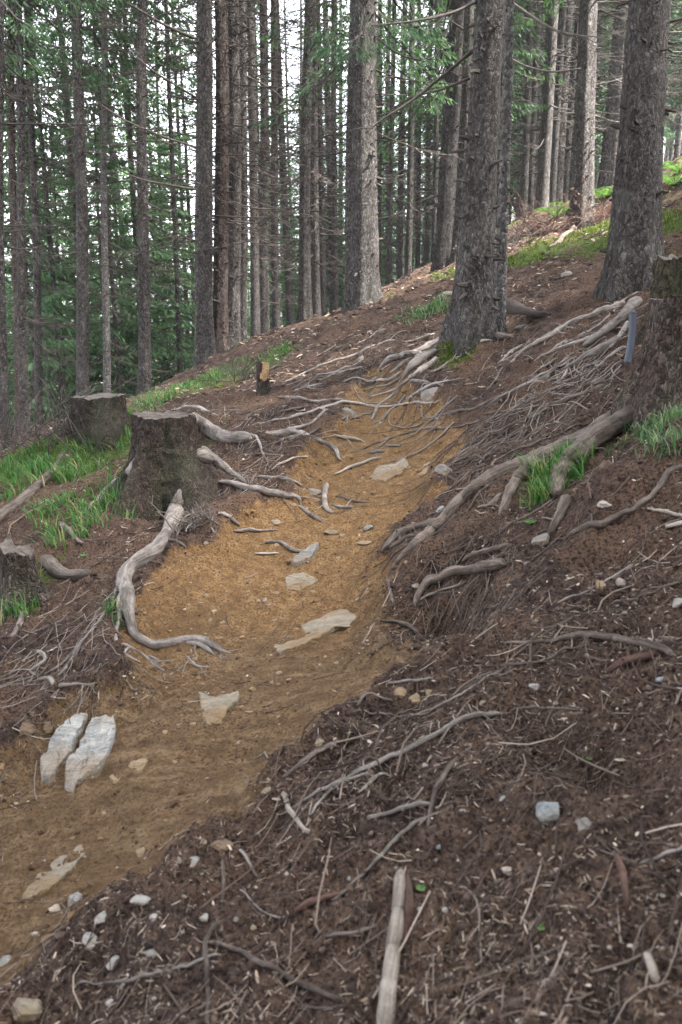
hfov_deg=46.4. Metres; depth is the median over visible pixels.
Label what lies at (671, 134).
spruce tree
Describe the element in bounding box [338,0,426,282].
spruce tree
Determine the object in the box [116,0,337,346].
spruce tree
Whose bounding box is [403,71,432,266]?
spruce tree
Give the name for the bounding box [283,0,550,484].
spruce tree
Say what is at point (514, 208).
spruce tree
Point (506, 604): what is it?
exposed root
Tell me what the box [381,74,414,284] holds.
spruce tree
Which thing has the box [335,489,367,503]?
exposed root
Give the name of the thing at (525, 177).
spruce tree
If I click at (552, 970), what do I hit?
twigs
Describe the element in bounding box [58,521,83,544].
stick
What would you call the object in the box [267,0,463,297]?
spruce tree
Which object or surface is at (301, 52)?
spruce tree
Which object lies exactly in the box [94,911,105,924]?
stone
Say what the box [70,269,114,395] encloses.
spruce tree
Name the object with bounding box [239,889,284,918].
stick
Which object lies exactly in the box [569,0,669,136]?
spruce tree
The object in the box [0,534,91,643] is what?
tree stump
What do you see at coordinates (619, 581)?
earth clods
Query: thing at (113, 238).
spruce tree
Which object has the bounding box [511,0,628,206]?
spruce tree
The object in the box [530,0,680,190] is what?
spruce tree
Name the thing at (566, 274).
stone
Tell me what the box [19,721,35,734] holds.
stone
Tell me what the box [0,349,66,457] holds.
dead brush
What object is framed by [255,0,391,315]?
spruce tree
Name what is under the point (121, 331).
spruce tree
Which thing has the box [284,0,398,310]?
spruce tree
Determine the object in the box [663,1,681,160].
spruce tree
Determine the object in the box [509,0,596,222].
spruce tree
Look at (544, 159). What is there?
spruce tree
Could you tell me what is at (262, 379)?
tree stump
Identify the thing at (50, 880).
slab stone
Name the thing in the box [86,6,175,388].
spruce tree
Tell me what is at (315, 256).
spruce tree
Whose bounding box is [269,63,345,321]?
spruce tree
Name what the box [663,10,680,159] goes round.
spruce tree
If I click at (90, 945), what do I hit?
stone
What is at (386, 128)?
spruce tree
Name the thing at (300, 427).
exposed root
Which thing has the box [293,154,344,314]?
spruce tree
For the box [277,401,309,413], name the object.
exposed root
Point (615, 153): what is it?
spruce tree
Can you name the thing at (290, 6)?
sky
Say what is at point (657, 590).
stick
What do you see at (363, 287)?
spruce tree
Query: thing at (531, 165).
spruce tree
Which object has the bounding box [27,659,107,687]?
exposed root
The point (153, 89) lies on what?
spruce tree
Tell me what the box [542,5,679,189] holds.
spruce tree
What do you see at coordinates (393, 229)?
spruce tree
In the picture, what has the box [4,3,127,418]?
spruce tree
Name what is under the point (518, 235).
dead brush
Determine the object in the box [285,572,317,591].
slab stone
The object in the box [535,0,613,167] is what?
spruce tree
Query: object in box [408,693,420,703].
stone
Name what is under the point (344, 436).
exposed root
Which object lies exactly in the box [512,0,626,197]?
spruce tree
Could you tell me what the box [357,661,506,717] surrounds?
exposed root
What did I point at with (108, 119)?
spruce tree
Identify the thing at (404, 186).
spruce tree
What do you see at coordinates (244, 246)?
spruce tree
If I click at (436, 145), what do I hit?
spruce tree
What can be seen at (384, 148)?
spruce tree
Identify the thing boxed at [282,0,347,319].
spruce tree
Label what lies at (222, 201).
spruce tree
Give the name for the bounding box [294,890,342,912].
stick
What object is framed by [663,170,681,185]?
fern
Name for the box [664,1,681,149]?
spruce tree
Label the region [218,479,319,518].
exposed root
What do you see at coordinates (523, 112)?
spruce tree
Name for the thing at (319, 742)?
stone
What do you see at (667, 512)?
stick
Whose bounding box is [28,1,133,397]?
spruce tree
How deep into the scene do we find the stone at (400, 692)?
2.53 m
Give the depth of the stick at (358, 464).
5.60 m
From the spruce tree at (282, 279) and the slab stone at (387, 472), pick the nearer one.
the slab stone at (387, 472)
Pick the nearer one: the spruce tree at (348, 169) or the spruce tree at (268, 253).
the spruce tree at (348, 169)
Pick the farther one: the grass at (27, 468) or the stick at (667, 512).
the grass at (27, 468)
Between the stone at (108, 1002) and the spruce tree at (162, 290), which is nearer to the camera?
the stone at (108, 1002)
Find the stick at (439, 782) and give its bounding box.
[427,757,458,825]
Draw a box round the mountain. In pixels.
[5,242,344,363]
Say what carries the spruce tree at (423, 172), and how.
on the ground at (218, 760)
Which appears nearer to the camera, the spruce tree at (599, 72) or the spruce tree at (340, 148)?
the spruce tree at (599, 72)
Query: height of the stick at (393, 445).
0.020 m
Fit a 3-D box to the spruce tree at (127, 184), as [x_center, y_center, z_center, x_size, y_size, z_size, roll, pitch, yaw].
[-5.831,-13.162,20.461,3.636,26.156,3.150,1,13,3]
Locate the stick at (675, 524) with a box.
[665,520,681,528]
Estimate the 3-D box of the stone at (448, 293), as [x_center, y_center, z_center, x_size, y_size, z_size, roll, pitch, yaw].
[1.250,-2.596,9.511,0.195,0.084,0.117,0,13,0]
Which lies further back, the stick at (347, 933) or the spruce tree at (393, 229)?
the spruce tree at (393, 229)
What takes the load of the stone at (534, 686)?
on the ground at (218, 760)
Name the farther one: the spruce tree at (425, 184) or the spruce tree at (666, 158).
the spruce tree at (666, 158)
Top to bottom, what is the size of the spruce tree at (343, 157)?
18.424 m
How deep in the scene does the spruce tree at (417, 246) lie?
24.41 m
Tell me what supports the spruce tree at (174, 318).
on the ground at (218, 760)
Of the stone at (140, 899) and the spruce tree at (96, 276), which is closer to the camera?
the stone at (140, 899)
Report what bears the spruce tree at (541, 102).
on the ground at (218, 760)
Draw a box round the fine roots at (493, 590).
[361,504,634,643]
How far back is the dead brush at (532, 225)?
12.33 m
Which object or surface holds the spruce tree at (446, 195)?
on the ground at (218, 760)
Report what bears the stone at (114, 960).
on the ground at (218, 760)
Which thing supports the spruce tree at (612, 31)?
on the ground at (218, 760)
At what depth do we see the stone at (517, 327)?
7.14 m
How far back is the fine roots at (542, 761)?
2.09 m
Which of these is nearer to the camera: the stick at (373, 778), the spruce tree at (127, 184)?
the stick at (373, 778)
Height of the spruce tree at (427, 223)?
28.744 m
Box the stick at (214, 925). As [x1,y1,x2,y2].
[202,921,219,1022]
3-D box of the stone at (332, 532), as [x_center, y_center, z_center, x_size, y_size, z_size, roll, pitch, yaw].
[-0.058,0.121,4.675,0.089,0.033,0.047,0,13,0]
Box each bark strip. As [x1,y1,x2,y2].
[168,538,185,546]
[614,853,630,908]
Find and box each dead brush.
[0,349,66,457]
[0,349,194,467]
[147,492,240,542]
[495,191,610,238]
[495,211,593,247]
[553,178,610,228]
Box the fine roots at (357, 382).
[270,319,459,433]
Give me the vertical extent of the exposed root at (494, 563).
0.264 m
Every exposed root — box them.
[5,650,47,695]
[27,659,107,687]
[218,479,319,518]
[250,399,441,426]
[258,474,302,485]
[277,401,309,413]
[278,395,348,403]
[286,408,327,429]
[294,489,328,528]
[314,482,337,512]
[331,499,376,513]
[334,431,365,447]
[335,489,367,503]
[337,413,370,419]
[345,692,392,705]
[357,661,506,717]
[413,551,508,606]
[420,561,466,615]
[462,543,513,561]
[481,580,526,633]
[509,705,591,749]
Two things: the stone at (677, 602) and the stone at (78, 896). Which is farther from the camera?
the stone at (677, 602)
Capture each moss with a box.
[384,203,681,298]
[430,339,480,371]
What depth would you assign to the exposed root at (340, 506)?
4.97 m
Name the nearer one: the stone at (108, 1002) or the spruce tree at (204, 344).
the stone at (108, 1002)
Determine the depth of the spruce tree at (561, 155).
19.21 m
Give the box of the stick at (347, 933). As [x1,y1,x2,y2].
[326,924,377,937]
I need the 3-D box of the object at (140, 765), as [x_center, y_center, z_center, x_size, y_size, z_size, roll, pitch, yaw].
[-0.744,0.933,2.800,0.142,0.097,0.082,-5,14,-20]
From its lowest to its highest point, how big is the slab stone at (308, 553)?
0.136 m
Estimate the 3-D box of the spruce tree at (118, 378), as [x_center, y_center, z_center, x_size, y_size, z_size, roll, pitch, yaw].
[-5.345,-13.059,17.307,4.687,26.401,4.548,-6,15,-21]
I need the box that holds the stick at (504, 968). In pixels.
[457,940,578,986]
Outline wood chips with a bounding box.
[0,286,681,1023]
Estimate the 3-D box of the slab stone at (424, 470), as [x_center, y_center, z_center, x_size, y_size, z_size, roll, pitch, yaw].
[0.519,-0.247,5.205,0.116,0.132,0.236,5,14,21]
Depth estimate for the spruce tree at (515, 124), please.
28.23 m
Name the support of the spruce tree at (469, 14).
on the ground at (218, 760)
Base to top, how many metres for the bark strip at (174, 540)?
0.046 m
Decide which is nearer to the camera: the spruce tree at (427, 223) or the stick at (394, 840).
the stick at (394, 840)
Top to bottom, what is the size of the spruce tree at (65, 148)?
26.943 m
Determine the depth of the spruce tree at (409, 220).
19.53 m
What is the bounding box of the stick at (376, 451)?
[369,449,384,453]
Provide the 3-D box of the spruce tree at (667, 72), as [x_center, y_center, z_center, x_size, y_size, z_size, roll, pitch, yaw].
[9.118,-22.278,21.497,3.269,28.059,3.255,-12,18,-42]
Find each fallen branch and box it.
[74,920,220,985]
[208,922,359,1000]
[277,704,508,814]
[310,766,373,814]
[459,631,589,690]
[487,628,678,679]
[606,630,676,682]
[639,618,681,678]
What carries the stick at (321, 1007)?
on the ground at (218, 760)
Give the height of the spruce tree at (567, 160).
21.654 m
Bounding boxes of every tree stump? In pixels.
[0,392,130,520]
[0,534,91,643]
[51,401,350,679]
[256,362,269,395]
[359,296,681,612]
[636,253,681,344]
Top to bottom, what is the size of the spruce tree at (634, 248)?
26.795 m
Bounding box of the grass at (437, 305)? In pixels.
[395,290,451,324]
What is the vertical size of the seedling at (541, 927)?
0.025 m
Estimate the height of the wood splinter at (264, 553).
0.015 m
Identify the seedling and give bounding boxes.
[415,884,425,892]
[524,519,536,526]
[537,924,544,933]
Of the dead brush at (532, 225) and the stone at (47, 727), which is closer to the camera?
the stone at (47, 727)
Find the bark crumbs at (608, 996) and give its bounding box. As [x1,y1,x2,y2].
[0,248,681,1023]
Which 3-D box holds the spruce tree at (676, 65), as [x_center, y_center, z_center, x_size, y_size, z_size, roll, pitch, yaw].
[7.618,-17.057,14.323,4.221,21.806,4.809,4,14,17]
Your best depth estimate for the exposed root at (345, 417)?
6.50 m
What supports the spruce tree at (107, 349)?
on the ground at (218, 760)
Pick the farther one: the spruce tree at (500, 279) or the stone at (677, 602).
the spruce tree at (500, 279)
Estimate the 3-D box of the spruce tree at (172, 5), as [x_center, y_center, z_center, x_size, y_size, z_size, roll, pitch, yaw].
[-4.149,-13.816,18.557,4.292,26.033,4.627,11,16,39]
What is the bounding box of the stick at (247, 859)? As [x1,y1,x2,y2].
[239,849,257,876]
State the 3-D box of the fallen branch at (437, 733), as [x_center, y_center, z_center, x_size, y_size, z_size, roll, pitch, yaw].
[0.151,0.697,2.260,0.684,0.237,0.086,-4,14,-18]
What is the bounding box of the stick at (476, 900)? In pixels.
[460,886,481,960]
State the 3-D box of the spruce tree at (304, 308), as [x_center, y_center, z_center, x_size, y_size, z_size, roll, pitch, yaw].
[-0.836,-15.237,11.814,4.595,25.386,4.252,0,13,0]
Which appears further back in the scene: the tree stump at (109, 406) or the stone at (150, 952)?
the tree stump at (109, 406)
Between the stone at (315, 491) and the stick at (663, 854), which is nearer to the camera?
the stick at (663, 854)
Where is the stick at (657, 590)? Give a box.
[581,580,681,616]
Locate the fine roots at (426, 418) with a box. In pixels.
[273,373,458,463]
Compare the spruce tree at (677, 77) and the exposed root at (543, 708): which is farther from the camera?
the spruce tree at (677, 77)
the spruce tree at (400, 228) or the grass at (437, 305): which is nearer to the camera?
the grass at (437, 305)
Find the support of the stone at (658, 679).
on the ground at (218, 760)
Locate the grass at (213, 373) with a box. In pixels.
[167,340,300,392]
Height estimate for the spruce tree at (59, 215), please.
10.922 m
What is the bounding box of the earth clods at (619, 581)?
[390,431,681,670]
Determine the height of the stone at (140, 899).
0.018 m
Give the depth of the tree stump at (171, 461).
5.11 m
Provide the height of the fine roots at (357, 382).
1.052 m
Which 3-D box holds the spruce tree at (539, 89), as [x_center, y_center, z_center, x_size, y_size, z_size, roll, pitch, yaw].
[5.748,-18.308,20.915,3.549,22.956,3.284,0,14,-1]
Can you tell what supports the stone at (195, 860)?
on the ground at (218, 760)
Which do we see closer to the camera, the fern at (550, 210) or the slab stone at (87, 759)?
the slab stone at (87, 759)
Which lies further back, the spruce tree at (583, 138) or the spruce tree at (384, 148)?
the spruce tree at (384, 148)
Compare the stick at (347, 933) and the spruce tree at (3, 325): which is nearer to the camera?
the stick at (347, 933)
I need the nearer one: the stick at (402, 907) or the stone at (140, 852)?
the stick at (402, 907)
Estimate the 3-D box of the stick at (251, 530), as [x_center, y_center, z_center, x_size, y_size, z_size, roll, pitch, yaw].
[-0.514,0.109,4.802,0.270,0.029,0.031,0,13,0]
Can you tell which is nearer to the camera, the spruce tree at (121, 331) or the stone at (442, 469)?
the stone at (442, 469)
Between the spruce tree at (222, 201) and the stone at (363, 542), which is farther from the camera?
the spruce tree at (222, 201)
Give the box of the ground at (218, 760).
[0,150,681,1023]
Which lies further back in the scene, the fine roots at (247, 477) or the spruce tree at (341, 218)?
the spruce tree at (341, 218)
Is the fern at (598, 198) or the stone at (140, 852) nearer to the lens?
the stone at (140, 852)
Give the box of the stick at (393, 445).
[385,444,401,446]
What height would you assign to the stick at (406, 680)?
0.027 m
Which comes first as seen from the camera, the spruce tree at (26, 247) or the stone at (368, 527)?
the stone at (368, 527)
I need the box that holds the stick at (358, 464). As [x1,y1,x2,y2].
[332,457,380,474]
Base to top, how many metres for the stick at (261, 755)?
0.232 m
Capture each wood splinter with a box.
[254,552,278,554]
[643,952,658,982]
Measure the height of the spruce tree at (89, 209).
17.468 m
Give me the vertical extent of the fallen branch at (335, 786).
0.050 m
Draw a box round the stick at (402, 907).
[376,869,413,1023]
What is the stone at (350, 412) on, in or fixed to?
on the ground at (218, 760)
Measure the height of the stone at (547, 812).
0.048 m
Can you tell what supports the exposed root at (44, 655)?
on the ground at (218, 760)
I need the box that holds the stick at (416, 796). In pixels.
[412,787,423,799]
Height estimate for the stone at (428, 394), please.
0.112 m
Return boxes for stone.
[0,955,11,966]
[11,997,41,1022]
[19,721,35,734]
[21,844,84,901]
[40,713,87,784]
[42,721,52,732]
[64,715,115,792]
[68,892,82,905]
[82,932,96,950]
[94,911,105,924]
[105,999,112,1005]
[106,955,118,969]
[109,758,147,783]
[130,894,150,905]
[135,847,145,858]
[142,949,155,956]
[149,913,157,921]
[189,856,199,867]
[198,691,239,728]
[199,913,207,921]
[211,839,233,851]
[261,787,271,794]
[271,519,280,525]
[273,609,356,654]
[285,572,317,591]
[291,542,318,566]
[308,488,321,495]
[314,738,323,746]
[324,530,338,534]
[342,407,356,418]
[357,541,371,544]
[363,525,372,530]
[368,458,408,481]
[394,687,405,697]
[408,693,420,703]
[411,462,429,474]
[420,387,438,401]
[425,689,431,695]
[434,464,451,474]
[437,291,451,296]
[514,324,526,330]
[529,683,539,689]
[531,533,549,545]
[535,802,559,823]
[561,271,571,277]
[574,817,590,832]
[596,580,605,588]
[655,676,663,682]
[672,598,681,607]
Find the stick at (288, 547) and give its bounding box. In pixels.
[265,540,302,552]
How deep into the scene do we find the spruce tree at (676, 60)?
21.30 m
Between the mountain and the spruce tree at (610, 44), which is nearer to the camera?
the spruce tree at (610, 44)
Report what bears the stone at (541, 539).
on the ground at (218, 760)
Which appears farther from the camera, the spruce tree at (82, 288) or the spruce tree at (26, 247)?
the spruce tree at (26, 247)
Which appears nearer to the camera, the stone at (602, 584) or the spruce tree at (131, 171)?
the stone at (602, 584)
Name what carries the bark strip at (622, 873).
on the ground at (218, 760)
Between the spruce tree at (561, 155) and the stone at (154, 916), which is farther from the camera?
the spruce tree at (561, 155)
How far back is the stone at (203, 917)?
1.88 m
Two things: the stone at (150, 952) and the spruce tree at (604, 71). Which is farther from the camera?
the spruce tree at (604, 71)
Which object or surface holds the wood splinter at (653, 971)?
on the ground at (218, 760)
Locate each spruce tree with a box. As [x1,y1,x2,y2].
[0,0,170,440]
[3,0,75,432]
[3,0,98,416]
[3,0,117,425]
[3,0,136,431]
[3,67,95,430]
[3,89,73,398]
[4,0,171,395]
[4,0,179,395]
[4,0,180,391]
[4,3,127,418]
[4,107,71,413]
[4,248,52,423]
[6,121,115,422]
[6,304,34,431]
[8,74,154,423]
[25,0,168,411]
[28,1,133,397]
[41,0,214,367]
[41,41,120,388]
[42,66,167,412]
[45,157,101,397]
[51,0,195,394]
[52,1,182,396]
[59,0,163,392]
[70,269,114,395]
[74,0,288,367]
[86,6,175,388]
[93,158,151,378]
[97,0,259,386]
[102,17,192,385]
[109,0,194,378]
[111,277,154,395]
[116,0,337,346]
[120,161,194,395]
[124,0,270,372]
[124,134,194,386]
[128,0,305,352]
[147,0,214,368]
[159,0,322,341]
[172,0,303,335]
[180,0,334,328]
[185,0,317,333]
[192,0,383,324]
[213,0,344,326]
[247,6,299,337]
[247,78,298,336]
[248,138,294,328]
[249,51,298,326]
[250,0,470,313]
[255,0,382,316]
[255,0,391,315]
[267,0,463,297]
[269,0,396,305]
[269,1,298,323]
[269,18,346,325]
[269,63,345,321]
[270,165,296,324]
[278,0,302,318]
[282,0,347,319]
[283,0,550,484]
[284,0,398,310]
[290,0,421,285]
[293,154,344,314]
[312,0,563,271]
[326,2,346,307]
[331,0,445,285]
[337,12,408,283]
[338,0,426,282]
[341,0,422,283]
[344,0,447,278]
[376,0,574,223]
[376,2,433,286]
[377,0,475,275]
[377,0,522,261]
[380,0,446,269]
[381,0,449,264]
[381,28,439,281]
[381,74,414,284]
[381,131,413,286]
[393,2,511,243]
[395,113,420,272]
[396,0,449,256]
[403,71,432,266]
[404,18,447,268]
[414,1,540,215]
[414,58,443,203]
[416,4,530,205]
[418,0,522,225]
[448,0,475,265]
[473,1,542,229]
[485,0,681,424]
[494,0,625,345]
[497,0,600,219]
[499,0,624,209]
[503,0,628,247]
[509,0,534,222]
[509,0,547,195]
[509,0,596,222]
[509,63,543,211]
[510,0,575,214]
[510,0,609,205]
[510,2,570,204]
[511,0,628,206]
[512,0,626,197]
[513,1,602,180]
[513,3,626,174]
[515,0,627,201]
[515,0,681,174]
[519,15,608,199]
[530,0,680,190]
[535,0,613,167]
[537,3,612,168]
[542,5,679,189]
[557,0,681,157]
[566,0,681,149]
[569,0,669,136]
[571,4,681,150]
[595,3,680,186]
[599,1,680,145]
[601,1,681,125]
[610,20,681,97]
[612,50,681,63]
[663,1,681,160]
[663,2,681,148]
[663,3,680,156]
[663,3,681,154]
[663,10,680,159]
[663,38,676,163]
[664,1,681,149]
[665,1,681,126]
[665,3,681,158]
[666,2,681,109]
[670,26,681,116]
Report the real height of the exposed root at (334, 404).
0.303 m
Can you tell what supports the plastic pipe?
on the tree stump at (653, 384)
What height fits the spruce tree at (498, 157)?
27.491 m
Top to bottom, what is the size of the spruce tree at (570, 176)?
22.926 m
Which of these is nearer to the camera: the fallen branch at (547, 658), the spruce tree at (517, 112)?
the fallen branch at (547, 658)
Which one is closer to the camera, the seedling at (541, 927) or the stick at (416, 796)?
the seedling at (541, 927)
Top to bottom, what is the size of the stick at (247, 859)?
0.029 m
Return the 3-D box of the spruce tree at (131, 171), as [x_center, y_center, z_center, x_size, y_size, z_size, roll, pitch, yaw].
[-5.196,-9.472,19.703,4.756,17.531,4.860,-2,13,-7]
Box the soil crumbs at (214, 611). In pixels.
[137,369,455,671]
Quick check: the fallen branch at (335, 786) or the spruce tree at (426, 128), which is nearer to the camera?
the fallen branch at (335, 786)
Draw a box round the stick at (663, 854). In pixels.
[639,846,681,864]
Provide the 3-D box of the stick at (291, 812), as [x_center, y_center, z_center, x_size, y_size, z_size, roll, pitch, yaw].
[-0.124,0.808,2.129,0.024,0.062,0.254,-4,14,-18]
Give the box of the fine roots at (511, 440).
[348,357,633,581]
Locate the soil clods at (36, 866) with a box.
[0,370,459,936]
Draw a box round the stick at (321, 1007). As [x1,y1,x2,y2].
[290,998,345,1009]
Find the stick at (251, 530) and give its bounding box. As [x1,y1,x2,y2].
[233,528,277,531]
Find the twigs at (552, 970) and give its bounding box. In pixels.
[0,242,681,1023]
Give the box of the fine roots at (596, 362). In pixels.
[466,336,625,448]
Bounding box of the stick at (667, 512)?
[647,507,681,517]
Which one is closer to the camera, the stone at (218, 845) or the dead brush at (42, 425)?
the stone at (218, 845)
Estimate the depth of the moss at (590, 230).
10.52 m
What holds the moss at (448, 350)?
on the ground at (218, 760)
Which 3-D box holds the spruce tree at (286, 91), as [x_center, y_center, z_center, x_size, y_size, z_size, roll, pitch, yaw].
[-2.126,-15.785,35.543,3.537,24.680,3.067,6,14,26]
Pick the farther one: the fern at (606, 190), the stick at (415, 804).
the fern at (606, 190)
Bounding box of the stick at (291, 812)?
[281,791,309,834]
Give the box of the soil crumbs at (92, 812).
[0,616,420,958]
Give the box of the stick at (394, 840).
[331,817,426,900]
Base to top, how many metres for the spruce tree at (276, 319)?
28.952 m
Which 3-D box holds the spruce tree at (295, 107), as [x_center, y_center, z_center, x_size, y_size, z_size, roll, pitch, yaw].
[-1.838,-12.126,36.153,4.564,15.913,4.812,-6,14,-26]
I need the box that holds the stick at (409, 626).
[382,619,422,636]
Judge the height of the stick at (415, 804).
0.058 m
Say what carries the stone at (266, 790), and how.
on the ground at (218, 760)
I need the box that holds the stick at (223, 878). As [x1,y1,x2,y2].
[221,860,225,903]
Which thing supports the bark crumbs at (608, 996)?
on the ground at (218, 760)
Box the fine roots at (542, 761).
[378,691,651,866]
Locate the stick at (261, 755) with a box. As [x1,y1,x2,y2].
[252,751,279,758]
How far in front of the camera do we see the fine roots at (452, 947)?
1.78 m
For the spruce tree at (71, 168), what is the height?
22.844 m
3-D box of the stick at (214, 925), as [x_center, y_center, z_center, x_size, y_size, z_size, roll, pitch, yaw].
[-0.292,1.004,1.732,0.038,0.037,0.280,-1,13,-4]
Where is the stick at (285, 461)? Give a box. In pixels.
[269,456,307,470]
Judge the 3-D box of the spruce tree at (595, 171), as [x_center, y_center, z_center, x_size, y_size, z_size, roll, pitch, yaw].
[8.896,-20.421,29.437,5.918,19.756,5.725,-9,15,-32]
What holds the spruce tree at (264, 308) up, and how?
on the ground at (218, 760)
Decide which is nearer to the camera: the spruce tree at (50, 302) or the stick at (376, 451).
the stick at (376, 451)
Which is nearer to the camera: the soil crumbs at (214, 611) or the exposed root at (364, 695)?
the exposed root at (364, 695)
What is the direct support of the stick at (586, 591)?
on the ground at (218, 760)
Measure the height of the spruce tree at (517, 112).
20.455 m
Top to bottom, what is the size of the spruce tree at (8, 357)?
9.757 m
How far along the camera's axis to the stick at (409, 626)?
3.40 m
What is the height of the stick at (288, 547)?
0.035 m
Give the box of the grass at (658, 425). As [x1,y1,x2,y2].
[605,399,681,463]
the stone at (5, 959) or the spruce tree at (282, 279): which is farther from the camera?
the spruce tree at (282, 279)
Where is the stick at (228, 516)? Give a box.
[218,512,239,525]
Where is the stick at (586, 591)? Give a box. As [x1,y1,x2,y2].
[557,564,632,603]
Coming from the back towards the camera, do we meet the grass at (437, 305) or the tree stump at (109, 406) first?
the grass at (437, 305)
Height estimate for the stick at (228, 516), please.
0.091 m
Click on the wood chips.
(420, 776)
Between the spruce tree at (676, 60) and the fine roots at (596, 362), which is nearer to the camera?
the fine roots at (596, 362)
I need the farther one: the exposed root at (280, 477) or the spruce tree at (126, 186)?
the spruce tree at (126, 186)
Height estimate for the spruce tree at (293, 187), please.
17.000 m
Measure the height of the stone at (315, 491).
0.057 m
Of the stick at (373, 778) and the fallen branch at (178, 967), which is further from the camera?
the stick at (373, 778)
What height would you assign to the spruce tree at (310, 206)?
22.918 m
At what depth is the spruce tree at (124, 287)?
25.09 m
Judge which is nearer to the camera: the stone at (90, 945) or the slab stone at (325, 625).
the stone at (90, 945)
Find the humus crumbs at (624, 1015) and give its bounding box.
[0,255,681,1023]
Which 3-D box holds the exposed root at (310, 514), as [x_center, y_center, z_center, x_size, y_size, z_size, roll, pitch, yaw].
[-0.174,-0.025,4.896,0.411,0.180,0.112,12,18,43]
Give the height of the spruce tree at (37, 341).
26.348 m
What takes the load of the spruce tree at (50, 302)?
on the ground at (218, 760)
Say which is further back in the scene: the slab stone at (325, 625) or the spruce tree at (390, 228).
the spruce tree at (390, 228)
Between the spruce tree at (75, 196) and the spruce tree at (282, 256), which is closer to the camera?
the spruce tree at (75, 196)
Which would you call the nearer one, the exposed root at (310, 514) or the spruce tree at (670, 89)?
the exposed root at (310, 514)
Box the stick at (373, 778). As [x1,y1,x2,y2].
[358,772,388,792]
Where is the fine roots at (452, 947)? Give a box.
[335,662,681,1023]
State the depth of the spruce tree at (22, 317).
14.26 m
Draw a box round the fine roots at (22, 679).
[0,589,127,763]
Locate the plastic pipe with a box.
[624,312,636,362]
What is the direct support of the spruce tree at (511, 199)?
on the ground at (218, 760)
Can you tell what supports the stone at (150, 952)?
on the ground at (218, 760)
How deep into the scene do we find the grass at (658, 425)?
3.48 m
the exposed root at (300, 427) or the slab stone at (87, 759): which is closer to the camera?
the slab stone at (87, 759)
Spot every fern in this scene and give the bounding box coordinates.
[534,202,568,216]
[594,186,612,197]
[594,192,610,202]
[663,158,681,172]
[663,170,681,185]
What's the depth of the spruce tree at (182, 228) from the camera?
24.07 m
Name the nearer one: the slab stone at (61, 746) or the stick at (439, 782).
the stick at (439, 782)
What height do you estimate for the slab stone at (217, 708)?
0.105 m
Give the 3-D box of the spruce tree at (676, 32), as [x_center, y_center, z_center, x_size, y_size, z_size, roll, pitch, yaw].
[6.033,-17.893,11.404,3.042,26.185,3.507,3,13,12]
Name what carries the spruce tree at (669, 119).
on the ground at (218, 760)
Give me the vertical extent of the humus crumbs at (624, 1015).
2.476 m
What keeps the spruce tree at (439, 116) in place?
on the ground at (218, 760)
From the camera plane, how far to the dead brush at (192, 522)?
4.51 m
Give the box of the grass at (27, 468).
[0,383,181,632]
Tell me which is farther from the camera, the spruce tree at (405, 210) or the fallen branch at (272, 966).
the spruce tree at (405, 210)
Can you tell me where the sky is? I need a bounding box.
[3,0,674,305]
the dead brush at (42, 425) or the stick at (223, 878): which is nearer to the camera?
the stick at (223, 878)
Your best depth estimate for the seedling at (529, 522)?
3.38 m
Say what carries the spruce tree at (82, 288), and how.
on the ground at (218, 760)
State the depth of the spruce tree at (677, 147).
29.01 m
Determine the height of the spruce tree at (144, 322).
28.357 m
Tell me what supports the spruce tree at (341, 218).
on the ground at (218, 760)
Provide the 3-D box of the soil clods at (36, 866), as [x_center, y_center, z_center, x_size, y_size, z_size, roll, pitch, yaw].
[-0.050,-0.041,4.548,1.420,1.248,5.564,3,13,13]
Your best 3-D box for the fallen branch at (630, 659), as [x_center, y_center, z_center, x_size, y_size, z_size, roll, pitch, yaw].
[0.852,0.420,2.261,0.180,0.100,0.215,0,13,0]
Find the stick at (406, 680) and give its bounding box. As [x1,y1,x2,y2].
[388,677,433,683]
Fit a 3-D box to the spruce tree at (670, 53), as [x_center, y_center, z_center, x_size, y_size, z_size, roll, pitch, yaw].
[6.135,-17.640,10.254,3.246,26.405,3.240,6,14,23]
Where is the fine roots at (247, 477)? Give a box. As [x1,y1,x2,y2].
[207,397,305,498]
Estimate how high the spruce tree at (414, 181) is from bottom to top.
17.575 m
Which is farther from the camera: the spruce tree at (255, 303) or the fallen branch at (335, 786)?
the spruce tree at (255, 303)
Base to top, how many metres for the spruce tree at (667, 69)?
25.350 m
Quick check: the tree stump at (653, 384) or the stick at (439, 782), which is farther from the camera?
the tree stump at (653, 384)
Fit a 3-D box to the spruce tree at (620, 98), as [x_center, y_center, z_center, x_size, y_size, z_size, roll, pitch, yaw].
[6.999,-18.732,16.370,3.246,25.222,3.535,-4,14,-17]
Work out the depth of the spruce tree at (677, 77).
19.82 m
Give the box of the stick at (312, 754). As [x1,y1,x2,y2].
[282,741,336,777]
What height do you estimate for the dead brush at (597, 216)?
1.036 m
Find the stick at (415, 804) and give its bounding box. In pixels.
[367,801,429,819]

